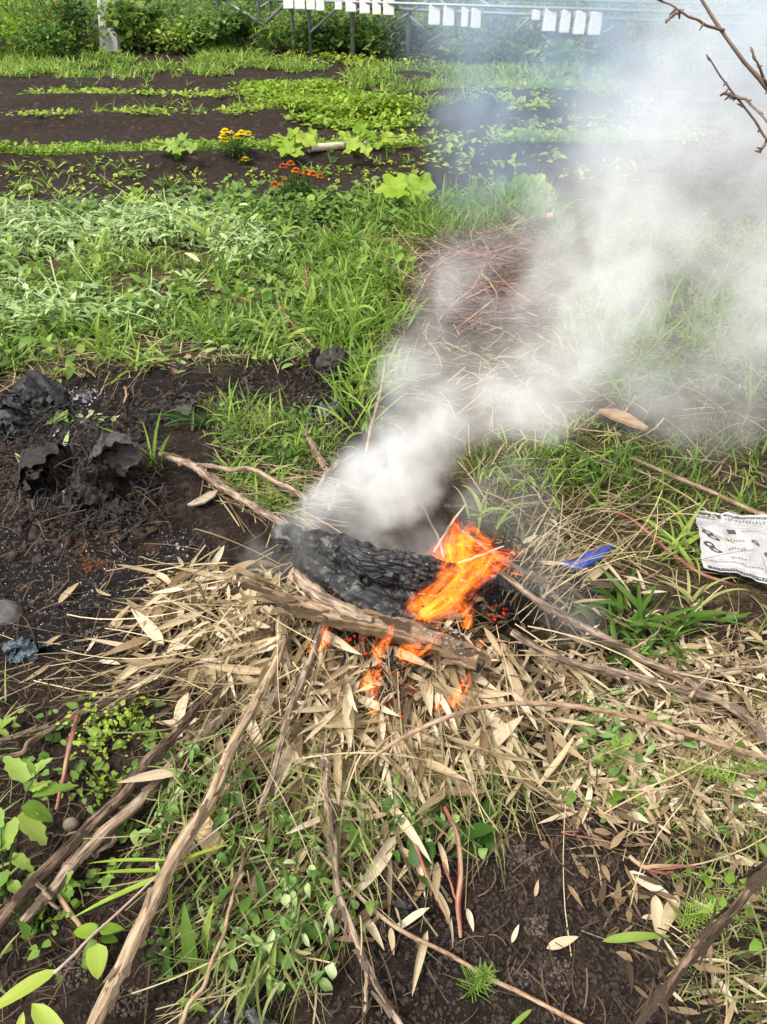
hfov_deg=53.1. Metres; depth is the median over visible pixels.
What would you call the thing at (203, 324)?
grass clump
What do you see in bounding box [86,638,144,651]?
dry leaf
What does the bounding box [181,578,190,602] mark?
dry leaf
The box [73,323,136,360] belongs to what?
grass clump
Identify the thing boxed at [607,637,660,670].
weed
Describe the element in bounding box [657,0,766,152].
dead twig
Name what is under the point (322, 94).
ground cover
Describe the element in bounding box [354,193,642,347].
brush pile
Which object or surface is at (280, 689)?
dry leaf
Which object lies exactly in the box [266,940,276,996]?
grass leaf
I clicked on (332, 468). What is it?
branch
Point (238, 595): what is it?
dry leaf
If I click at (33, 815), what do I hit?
mugwort plant
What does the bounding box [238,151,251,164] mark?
marigold plant
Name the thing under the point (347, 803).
dry leaf
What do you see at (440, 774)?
dry leaf
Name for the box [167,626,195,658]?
dry leaf
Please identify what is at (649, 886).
dry leaf
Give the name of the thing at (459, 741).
dry leaf
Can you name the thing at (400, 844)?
dry leaf
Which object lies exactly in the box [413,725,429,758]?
dry leaf
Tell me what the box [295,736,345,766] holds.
dry leaf
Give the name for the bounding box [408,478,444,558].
branch
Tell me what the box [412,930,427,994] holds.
dry leaf
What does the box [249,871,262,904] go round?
dry leaf
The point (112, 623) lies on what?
dry leaf
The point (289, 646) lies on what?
dry leaf
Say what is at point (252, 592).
dry leaf
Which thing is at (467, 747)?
dry leaf
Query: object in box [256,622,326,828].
branch
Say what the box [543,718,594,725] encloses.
dry leaf
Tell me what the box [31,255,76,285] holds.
grass clump
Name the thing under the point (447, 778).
dry leaf
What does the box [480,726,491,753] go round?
dry leaf
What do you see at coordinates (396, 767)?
dry leaf
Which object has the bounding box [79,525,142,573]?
rusty soil
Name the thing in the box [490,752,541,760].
dry leaf
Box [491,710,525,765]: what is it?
dry leaf
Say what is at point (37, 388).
melted plastic
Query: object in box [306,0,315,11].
equipment box
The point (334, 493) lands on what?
branch
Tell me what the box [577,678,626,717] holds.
weed
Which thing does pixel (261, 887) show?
grass leaf
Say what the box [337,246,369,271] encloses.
grass clump
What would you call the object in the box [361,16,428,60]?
bush
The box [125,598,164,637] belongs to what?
dry leaf
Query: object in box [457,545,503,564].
branch
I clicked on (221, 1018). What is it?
charcoal piece
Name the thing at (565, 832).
red stalk
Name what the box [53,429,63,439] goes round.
ash lump
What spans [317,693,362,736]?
dry leaf
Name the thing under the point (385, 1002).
branch
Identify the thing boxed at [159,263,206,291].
grass clump
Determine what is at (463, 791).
dry leaf
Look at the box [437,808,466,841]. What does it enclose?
dry leaf
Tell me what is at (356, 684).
dry leaf
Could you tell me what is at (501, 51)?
bush
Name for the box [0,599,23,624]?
stone
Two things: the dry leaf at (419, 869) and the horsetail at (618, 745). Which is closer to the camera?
the dry leaf at (419, 869)
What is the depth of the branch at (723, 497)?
2.67 m
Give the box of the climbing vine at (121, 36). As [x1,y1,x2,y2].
[115,31,127,43]
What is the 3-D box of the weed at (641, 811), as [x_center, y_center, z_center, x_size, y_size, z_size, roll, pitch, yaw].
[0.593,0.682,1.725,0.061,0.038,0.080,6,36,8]
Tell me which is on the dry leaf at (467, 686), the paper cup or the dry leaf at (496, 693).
the dry leaf at (496, 693)
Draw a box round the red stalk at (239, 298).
[228,297,252,303]
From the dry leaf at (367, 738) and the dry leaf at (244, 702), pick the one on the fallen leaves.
the dry leaf at (244, 702)
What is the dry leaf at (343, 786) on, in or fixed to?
on the ground at (718, 170)
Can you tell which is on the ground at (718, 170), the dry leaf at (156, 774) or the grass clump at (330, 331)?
the grass clump at (330, 331)
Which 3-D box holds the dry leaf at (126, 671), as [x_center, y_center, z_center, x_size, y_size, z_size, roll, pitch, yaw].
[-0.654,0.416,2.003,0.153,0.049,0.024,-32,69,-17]
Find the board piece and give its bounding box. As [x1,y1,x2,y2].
[598,408,647,430]
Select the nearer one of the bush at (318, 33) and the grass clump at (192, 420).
the grass clump at (192, 420)
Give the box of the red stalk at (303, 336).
[278,303,320,353]
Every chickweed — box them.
[15,889,81,983]
[139,903,200,990]
[254,857,378,968]
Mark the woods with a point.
(445, 1)
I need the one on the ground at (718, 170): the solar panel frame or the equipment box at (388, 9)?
the solar panel frame
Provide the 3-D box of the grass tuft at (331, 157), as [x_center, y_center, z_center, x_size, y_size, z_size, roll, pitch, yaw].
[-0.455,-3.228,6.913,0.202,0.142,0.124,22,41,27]
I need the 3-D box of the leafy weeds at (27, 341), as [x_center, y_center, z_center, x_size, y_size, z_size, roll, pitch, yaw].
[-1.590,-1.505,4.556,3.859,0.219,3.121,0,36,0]
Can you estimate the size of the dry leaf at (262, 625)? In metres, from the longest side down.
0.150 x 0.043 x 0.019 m
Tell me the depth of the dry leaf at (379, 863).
1.58 m
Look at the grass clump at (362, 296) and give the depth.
3.92 m
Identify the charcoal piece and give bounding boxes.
[209,1003,232,1023]
[233,1004,278,1023]
[394,896,413,910]
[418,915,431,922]
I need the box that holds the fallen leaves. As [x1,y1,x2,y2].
[19,519,766,1023]
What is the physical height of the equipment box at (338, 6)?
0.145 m
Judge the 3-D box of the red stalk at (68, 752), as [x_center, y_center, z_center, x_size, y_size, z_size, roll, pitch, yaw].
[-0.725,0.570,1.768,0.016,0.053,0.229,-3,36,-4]
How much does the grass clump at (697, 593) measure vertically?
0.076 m
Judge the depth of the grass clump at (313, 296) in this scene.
3.94 m
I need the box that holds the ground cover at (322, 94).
[0,75,704,156]
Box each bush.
[0,0,104,56]
[9,11,88,57]
[48,0,97,50]
[88,0,178,53]
[112,8,179,53]
[148,12,206,56]
[166,7,218,48]
[197,1,264,46]
[245,7,311,54]
[282,9,368,52]
[319,4,388,51]
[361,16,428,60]
[396,12,453,55]
[438,27,508,63]
[453,31,561,65]
[509,33,613,67]
[585,38,685,71]
[644,35,728,72]
[690,37,766,83]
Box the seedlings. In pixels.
[0,38,654,196]
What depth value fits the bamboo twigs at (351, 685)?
1.89 m
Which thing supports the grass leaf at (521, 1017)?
on the ground at (718, 170)
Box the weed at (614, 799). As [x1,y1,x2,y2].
[606,780,645,805]
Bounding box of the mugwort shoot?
[56,871,80,903]
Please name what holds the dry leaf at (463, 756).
on the fallen leaves
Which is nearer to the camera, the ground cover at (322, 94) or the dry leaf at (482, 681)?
the dry leaf at (482, 681)
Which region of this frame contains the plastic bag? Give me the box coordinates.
[560,545,611,569]
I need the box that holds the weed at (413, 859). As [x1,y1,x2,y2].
[343,792,459,888]
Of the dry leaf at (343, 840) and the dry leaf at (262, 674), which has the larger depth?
the dry leaf at (262, 674)
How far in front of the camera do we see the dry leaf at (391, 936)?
1.49 m
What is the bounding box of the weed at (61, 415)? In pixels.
[46,410,87,428]
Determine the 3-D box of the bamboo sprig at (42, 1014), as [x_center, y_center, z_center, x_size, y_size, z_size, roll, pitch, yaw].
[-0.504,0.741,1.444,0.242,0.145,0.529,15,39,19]
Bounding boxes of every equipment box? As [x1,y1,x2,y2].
[283,0,294,10]
[294,0,305,10]
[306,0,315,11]
[316,0,324,12]
[335,2,342,11]
[346,0,356,13]
[359,0,369,15]
[372,0,380,16]
[383,0,393,16]
[428,4,439,26]
[443,6,454,27]
[461,7,468,28]
[470,8,481,29]
[530,10,540,21]
[541,8,556,32]
[558,10,570,34]
[572,11,586,36]
[587,12,602,36]
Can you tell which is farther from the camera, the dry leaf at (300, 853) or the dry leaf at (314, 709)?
the dry leaf at (314, 709)
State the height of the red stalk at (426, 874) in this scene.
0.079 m
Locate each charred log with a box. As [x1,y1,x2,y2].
[271,523,345,565]
[299,553,426,623]
[322,533,495,609]
[360,577,429,610]
[483,574,521,593]
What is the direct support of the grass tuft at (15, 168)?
on the ground at (718, 170)
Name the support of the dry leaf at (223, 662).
on the fallen leaves
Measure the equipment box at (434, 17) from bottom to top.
0.322 m
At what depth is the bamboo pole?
7.01 m
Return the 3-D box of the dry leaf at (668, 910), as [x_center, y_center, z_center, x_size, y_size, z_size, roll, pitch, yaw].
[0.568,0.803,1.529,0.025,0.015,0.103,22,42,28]
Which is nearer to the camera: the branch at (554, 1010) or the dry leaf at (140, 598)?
the branch at (554, 1010)
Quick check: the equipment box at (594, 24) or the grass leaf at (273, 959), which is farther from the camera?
the equipment box at (594, 24)
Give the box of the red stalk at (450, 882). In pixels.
[442,862,455,899]
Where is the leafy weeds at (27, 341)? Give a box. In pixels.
[0,185,421,382]
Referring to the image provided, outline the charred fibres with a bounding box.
[0,393,180,544]
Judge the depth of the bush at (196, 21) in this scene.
14.02 m
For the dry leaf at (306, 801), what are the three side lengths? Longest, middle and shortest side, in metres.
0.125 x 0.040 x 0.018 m
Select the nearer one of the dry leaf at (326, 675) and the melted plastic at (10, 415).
the dry leaf at (326, 675)
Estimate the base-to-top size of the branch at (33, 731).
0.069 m
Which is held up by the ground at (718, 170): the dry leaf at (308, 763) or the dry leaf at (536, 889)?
the dry leaf at (536, 889)
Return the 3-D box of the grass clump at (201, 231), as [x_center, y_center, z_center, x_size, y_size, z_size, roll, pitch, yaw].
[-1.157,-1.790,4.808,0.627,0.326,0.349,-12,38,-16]
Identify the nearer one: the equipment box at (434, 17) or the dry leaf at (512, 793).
the dry leaf at (512, 793)
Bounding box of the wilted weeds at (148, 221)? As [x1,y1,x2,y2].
[0,174,335,372]
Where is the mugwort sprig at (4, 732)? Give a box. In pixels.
[0,717,15,736]
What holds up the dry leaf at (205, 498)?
on the ground at (718, 170)
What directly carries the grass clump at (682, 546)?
on the ground at (718, 170)
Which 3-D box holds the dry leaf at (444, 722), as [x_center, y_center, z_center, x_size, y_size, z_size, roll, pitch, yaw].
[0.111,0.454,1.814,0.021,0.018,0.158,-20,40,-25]
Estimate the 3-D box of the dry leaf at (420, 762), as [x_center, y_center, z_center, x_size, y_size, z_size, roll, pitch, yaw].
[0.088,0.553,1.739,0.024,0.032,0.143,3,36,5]
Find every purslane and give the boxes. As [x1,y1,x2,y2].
[56,686,139,769]
[59,765,126,807]
[101,691,162,748]
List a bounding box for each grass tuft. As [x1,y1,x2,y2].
[3,158,24,173]
[14,172,25,184]
[15,175,32,189]
[19,175,53,186]
[24,176,37,193]
[43,156,67,168]
[94,172,113,184]
[112,154,145,177]
[156,174,175,187]
[179,167,201,184]
[184,100,206,111]
[225,91,248,108]
[316,161,332,172]
[325,148,340,162]
[400,154,414,163]
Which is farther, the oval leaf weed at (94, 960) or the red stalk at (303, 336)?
the red stalk at (303, 336)
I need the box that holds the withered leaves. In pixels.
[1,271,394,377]
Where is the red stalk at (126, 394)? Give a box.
[123,386,127,403]
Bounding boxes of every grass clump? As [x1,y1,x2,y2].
[1,309,24,340]
[9,292,77,337]
[30,248,121,296]
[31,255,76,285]
[51,288,91,313]
[52,247,98,283]
[59,303,125,346]
[69,219,113,255]
[69,227,120,259]
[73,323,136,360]
[100,410,169,468]
[102,332,183,386]
[149,400,232,430]
[151,202,250,250]
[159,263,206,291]
[173,309,218,341]
[183,299,272,345]
[202,241,258,273]
[215,212,264,242]
[238,302,326,347]
[257,202,303,246]
[261,279,327,326]
[262,268,314,303]
[289,277,369,319]
[292,250,333,273]
[297,245,389,300]
[304,225,340,260]
[311,272,377,324]
[313,316,359,348]
[315,281,398,356]
[322,346,417,384]
[335,267,365,282]
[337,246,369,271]
[454,485,523,533]
[522,425,650,498]
[530,564,764,692]
[612,496,733,581]
[653,569,748,633]
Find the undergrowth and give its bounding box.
[0,0,766,37]
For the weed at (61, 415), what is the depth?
2.99 m
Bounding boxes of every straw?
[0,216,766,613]
[0,468,766,1023]
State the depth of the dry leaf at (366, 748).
1.76 m
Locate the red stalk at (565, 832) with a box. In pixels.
[561,831,609,842]
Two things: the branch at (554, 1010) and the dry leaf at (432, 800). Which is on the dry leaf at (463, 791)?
the dry leaf at (432, 800)
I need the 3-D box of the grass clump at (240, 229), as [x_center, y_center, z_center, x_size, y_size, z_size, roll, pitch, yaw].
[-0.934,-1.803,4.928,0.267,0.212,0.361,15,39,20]
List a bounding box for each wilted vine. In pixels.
[135,772,241,880]
[154,731,245,827]
[192,796,365,996]
[372,772,487,859]
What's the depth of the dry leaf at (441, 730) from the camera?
1.75 m
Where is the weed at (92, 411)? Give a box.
[76,410,119,431]
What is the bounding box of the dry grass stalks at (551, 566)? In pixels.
[499,475,638,623]
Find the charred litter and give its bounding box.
[290,519,566,719]
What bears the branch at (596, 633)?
on the branch at (698, 692)
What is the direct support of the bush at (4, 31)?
on the ground at (718, 170)
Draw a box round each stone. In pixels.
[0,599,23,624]
[63,817,79,830]
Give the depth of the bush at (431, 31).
13.76 m
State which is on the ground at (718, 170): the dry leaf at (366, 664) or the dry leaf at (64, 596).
the dry leaf at (64, 596)
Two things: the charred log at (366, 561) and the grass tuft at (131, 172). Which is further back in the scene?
the grass tuft at (131, 172)
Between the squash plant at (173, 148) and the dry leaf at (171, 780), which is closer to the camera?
the dry leaf at (171, 780)
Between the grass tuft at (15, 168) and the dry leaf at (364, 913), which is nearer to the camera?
the dry leaf at (364, 913)
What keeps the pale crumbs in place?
on the ground at (718, 170)
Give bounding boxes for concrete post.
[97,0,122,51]
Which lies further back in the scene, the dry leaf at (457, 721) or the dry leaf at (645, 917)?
the dry leaf at (457, 721)
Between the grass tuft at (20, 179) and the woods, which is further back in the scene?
the woods
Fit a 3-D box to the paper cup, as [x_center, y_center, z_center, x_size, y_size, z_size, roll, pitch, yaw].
[1.139,-2.062,5.388,0.111,0.084,0.080,0,36,0]
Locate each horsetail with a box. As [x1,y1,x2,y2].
[456,957,498,1002]
[596,735,632,767]
[664,756,740,785]
[666,895,722,938]
[706,756,766,783]
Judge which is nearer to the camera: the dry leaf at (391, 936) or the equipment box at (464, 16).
the dry leaf at (391, 936)
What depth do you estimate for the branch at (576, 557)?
2.35 m
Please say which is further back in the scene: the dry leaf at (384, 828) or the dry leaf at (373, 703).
the dry leaf at (373, 703)
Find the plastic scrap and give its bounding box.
[2,636,48,663]
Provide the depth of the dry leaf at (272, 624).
2.00 m
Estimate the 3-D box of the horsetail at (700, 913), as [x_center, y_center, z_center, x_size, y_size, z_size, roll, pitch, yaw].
[0.601,0.788,1.495,0.078,0.099,0.082,-17,39,-22]
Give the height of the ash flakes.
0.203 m
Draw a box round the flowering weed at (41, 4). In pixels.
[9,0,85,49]
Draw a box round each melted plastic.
[0,370,70,417]
[0,404,33,444]
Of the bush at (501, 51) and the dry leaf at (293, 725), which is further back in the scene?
the bush at (501, 51)
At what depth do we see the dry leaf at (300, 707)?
1.81 m
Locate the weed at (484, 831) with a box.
[451,797,495,858]
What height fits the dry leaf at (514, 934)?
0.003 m
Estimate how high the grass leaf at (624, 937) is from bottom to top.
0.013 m
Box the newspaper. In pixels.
[694,510,766,583]
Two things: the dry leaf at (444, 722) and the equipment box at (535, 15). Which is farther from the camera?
the equipment box at (535, 15)
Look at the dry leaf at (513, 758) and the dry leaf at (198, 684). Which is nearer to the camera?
the dry leaf at (513, 758)
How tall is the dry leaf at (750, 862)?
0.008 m
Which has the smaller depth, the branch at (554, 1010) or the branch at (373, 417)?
the branch at (554, 1010)
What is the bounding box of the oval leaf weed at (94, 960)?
[74,922,123,978]
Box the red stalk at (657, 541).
[600,510,735,585]
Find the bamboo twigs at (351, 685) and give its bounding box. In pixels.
[122,528,663,931]
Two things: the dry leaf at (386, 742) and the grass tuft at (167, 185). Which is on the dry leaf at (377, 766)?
the dry leaf at (386, 742)
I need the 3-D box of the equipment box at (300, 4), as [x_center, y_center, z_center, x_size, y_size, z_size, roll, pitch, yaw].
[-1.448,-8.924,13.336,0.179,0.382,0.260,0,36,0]
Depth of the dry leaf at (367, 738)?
1.76 m
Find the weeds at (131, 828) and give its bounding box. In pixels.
[0,678,766,999]
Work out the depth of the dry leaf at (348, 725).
1.76 m
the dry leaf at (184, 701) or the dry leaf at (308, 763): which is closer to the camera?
the dry leaf at (308, 763)
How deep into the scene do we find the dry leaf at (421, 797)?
1.70 m
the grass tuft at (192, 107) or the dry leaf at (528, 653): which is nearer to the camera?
the dry leaf at (528, 653)
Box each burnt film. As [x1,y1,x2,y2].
[11,442,71,495]
[67,458,116,504]
[76,492,126,517]
[89,432,142,476]
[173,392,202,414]
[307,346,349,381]
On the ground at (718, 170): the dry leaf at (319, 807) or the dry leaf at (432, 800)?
the dry leaf at (319, 807)
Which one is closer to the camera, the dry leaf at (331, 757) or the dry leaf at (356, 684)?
the dry leaf at (331, 757)
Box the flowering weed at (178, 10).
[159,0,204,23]
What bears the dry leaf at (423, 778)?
on the fallen leaves
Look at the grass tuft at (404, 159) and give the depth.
6.91 m
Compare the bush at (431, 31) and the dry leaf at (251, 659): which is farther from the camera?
the bush at (431, 31)
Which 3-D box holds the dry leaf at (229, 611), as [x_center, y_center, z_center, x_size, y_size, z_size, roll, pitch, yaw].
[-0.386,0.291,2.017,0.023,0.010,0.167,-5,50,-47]
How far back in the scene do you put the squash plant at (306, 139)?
6.88 m
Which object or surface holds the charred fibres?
on the ground at (718, 170)
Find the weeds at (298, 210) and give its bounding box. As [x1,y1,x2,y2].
[0,176,766,470]
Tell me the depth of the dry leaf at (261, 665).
1.92 m
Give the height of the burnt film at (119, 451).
0.157 m
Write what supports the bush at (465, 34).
on the ground at (718, 170)
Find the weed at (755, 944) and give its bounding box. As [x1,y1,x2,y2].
[673,850,766,995]
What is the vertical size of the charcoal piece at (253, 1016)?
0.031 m
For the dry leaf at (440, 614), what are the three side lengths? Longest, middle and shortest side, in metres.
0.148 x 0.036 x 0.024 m
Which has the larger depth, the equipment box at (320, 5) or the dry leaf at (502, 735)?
the equipment box at (320, 5)
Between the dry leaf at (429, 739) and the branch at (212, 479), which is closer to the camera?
the dry leaf at (429, 739)
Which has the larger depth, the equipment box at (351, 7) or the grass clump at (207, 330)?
the equipment box at (351, 7)
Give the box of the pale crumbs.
[0,71,576,1016]
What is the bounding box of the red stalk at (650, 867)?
[628,854,695,874]
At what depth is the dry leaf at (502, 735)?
1.78 m
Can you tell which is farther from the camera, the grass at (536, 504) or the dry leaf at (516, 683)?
the grass at (536, 504)
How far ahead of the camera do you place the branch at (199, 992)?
1.38 m
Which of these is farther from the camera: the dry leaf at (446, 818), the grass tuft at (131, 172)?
the grass tuft at (131, 172)
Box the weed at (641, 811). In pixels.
[635,802,658,829]
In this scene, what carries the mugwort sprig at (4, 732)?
on the ground at (718, 170)
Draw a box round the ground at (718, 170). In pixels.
[0,0,766,1023]
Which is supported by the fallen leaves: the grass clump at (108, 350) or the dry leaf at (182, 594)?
the dry leaf at (182, 594)
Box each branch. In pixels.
[0,668,161,746]
[0,671,227,930]
[0,708,79,762]
[7,703,236,923]
[64,659,189,741]
[86,614,292,1023]
[156,447,309,524]
[179,871,244,1023]
[212,844,251,965]
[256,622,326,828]
[302,424,327,470]
[309,459,341,501]
[319,752,406,1023]
[319,850,583,1023]
[327,478,341,511]
[365,356,387,452]
[369,701,766,761]
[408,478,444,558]
[433,504,466,552]
[453,522,551,584]
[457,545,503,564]
[489,562,766,689]
[510,629,766,744]
[522,543,609,580]
[630,457,765,514]
[631,859,766,1023]
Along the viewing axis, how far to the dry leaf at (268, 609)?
2.00 m
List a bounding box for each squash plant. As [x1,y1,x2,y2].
[123,186,151,205]
[157,132,197,160]
[269,127,316,156]
[337,122,406,156]
[373,169,436,207]
[506,172,554,195]
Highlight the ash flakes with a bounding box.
[0,381,445,647]
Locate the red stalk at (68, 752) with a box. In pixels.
[55,713,79,809]
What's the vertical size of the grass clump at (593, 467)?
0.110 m
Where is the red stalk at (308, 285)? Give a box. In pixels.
[304,268,313,316]
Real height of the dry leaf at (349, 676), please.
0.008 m
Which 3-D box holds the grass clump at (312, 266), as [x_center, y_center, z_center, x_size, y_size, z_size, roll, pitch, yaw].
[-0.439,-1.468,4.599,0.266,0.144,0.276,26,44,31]
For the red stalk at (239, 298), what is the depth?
4.02 m
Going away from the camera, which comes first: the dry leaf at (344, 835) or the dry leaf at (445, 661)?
the dry leaf at (344, 835)
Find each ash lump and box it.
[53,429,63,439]
[71,387,92,403]
[306,398,341,417]
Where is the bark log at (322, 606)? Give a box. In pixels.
[220,565,490,672]
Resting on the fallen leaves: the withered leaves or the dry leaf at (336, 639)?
the dry leaf at (336, 639)
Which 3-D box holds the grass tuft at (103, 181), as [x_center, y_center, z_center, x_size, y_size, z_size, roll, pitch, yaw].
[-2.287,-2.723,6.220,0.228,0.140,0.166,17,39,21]
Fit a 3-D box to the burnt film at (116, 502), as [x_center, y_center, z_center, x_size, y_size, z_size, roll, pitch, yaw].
[-0.932,-0.025,2.546,0.166,0.090,0.101,0,36,0]
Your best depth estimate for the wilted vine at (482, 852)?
1.62 m
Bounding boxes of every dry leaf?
[58,583,78,602]
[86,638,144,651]
[108,605,129,626]
[110,653,156,686]
[114,597,164,599]
[115,613,124,628]
[115,660,161,677]
[118,768,184,782]
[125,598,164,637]
[131,608,163,644]
[145,600,195,611]
[155,681,206,698]
[166,765,183,797]
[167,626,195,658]
[169,577,188,604]
[174,692,188,741]
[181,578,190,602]
[184,623,220,646]
[188,667,197,680]
[196,599,236,608]
[204,664,261,674]
[205,651,217,697]
[210,640,258,653]
[212,729,223,761]
[214,590,257,603]
[221,602,249,645]
[221,604,236,628]
[221,642,231,685]
[226,659,269,680]
[237,720,270,753]
[237,730,275,752]
[238,762,259,789]
[239,642,259,674]
[239,692,250,708]
[239,748,271,764]
[242,706,263,748]
[243,672,289,682]
[245,635,278,652]
[247,619,269,627]
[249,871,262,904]
[250,590,256,619]
[255,685,289,716]
[257,603,276,614]
[257,666,269,689]
[259,675,302,700]
[268,622,275,653]
[274,741,296,795]
[275,747,316,767]
[285,816,320,834]
[287,842,311,872]
[288,640,292,672]
[289,708,302,760]
[290,696,317,718]
[292,706,333,712]
[292,770,302,826]
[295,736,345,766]
[297,720,325,735]
[304,703,341,742]
[305,799,317,817]
[307,718,328,759]
[311,666,359,672]
[311,714,361,729]
[311,797,371,808]
[312,681,359,718]
[313,753,369,766]
[315,800,322,836]
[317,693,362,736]
[317,815,340,868]
[318,823,377,848]
[320,721,371,727]
[320,807,343,866]
[322,630,361,654]
[323,668,334,706]
[324,664,351,683]
[325,646,377,650]
[325,658,358,667]
[329,700,338,742]
[333,746,341,805]
[335,646,378,659]
[336,670,347,703]
[338,821,353,868]
[341,763,351,798]
[342,691,353,751]
[343,663,354,694]
[344,705,352,724]
[350,835,395,898]
[351,646,395,675]
[352,737,370,783]
[353,695,399,716]
[353,899,394,925]
[354,728,391,764]
[356,741,396,754]
[357,724,393,775]
[361,682,388,745]
[363,918,383,949]
[368,734,391,788]
[370,734,388,787]
[371,664,383,699]
[375,818,435,838]
[376,691,421,724]
[377,701,383,737]
[378,678,400,707]
[380,720,411,755]
[380,819,392,874]
[381,754,414,789]
[382,785,420,833]
[385,646,435,670]
[387,858,391,925]
[388,927,394,954]
[389,804,431,863]
[392,690,405,725]
[394,775,403,827]
[394,828,416,888]
[397,729,460,748]
[397,865,409,880]
[398,846,442,876]
[400,756,425,803]
[404,679,415,739]
[404,738,444,757]
[405,768,428,794]
[406,745,429,797]
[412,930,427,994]
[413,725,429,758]
[414,684,450,729]
[414,792,445,816]
[416,850,424,896]
[417,743,427,784]
[418,671,453,700]
[418,673,432,715]
[418,820,431,900]
[422,611,471,620]
[422,758,467,780]
[422,774,462,775]
[423,666,473,684]
[431,682,475,717]
[431,786,491,795]
[432,862,440,901]
[437,703,443,763]
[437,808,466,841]
[438,891,452,948]
[439,658,497,664]
[440,757,454,796]
[442,736,508,758]
[444,658,496,689]
[444,723,470,738]
[444,737,497,756]
[450,776,478,801]
[451,684,498,702]
[452,693,477,736]
[454,683,466,728]
[455,748,475,800]
[460,686,484,725]
[463,698,482,708]
[464,668,472,694]
[466,683,506,710]
[466,908,473,931]
[469,689,515,697]
[469,715,523,759]
[471,758,509,774]
[474,709,517,737]
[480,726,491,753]
[489,744,522,762]
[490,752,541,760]
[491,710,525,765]
[497,676,511,713]
[498,656,554,680]
[502,657,529,708]
[504,730,513,782]
[505,777,524,805]
[507,737,537,775]
[507,769,547,797]
[511,925,518,941]
[512,761,541,778]
[518,639,536,679]
[522,659,550,696]
[534,881,538,895]
[538,735,574,786]
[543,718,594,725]
[547,936,577,949]
[629,871,676,902]
[642,914,660,919]
[651,895,662,944]
[660,895,679,939]
[717,852,756,865]
[718,979,737,1013]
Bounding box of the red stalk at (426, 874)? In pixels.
[414,844,449,926]
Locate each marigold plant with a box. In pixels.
[214,128,251,156]
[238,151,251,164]
[271,160,323,201]
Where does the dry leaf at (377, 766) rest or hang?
on the fallen leaves
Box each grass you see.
[0,36,636,155]
[0,165,766,528]
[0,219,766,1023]
[0,471,766,1023]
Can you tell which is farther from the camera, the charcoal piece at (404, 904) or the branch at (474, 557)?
the branch at (474, 557)
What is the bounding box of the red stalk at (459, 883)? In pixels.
[443,806,462,937]
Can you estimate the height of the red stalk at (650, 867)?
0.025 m
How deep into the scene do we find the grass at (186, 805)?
1.60 m
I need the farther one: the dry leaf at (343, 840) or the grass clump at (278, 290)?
the grass clump at (278, 290)
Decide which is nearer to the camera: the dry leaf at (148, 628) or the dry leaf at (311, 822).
the dry leaf at (311, 822)
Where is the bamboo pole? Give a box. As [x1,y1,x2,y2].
[307,138,409,151]
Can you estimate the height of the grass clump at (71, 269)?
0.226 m
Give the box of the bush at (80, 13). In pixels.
[48,0,97,50]
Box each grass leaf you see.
[178,998,206,1011]
[181,903,196,967]
[201,902,213,954]
[238,951,259,1019]
[254,865,266,902]
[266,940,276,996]
[512,1009,531,1023]
[603,931,669,942]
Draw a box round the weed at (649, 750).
[547,685,696,788]
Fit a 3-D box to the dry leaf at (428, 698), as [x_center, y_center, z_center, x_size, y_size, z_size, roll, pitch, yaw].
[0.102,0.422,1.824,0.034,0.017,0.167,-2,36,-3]
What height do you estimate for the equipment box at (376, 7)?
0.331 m
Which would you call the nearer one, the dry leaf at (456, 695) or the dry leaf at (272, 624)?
the dry leaf at (456, 695)
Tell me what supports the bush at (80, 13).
on the ground at (718, 170)
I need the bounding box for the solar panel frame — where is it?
[8,0,766,71]
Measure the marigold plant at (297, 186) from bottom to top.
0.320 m
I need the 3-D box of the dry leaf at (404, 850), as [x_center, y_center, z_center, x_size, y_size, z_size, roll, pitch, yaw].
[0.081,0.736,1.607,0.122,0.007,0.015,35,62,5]
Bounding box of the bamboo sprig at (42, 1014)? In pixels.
[0,811,239,1023]
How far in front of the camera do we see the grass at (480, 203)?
3.87 m
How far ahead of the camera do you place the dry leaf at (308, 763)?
1.73 m
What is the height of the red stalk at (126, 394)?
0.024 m
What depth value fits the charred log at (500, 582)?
1.98 m
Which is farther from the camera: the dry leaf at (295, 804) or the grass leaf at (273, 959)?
the dry leaf at (295, 804)
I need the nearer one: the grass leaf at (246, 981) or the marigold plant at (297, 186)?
the grass leaf at (246, 981)
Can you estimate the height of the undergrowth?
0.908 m
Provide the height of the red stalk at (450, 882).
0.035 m
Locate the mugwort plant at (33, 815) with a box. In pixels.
[0,756,78,897]
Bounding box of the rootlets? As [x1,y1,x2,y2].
[0,351,766,1023]
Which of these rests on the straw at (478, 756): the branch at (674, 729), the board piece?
the branch at (674, 729)
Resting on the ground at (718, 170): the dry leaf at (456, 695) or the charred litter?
the charred litter
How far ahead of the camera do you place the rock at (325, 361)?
3.43 m
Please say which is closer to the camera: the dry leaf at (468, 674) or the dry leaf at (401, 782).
the dry leaf at (401, 782)
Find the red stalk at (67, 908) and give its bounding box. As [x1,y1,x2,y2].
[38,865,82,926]
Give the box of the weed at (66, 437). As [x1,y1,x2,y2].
[15,432,76,461]

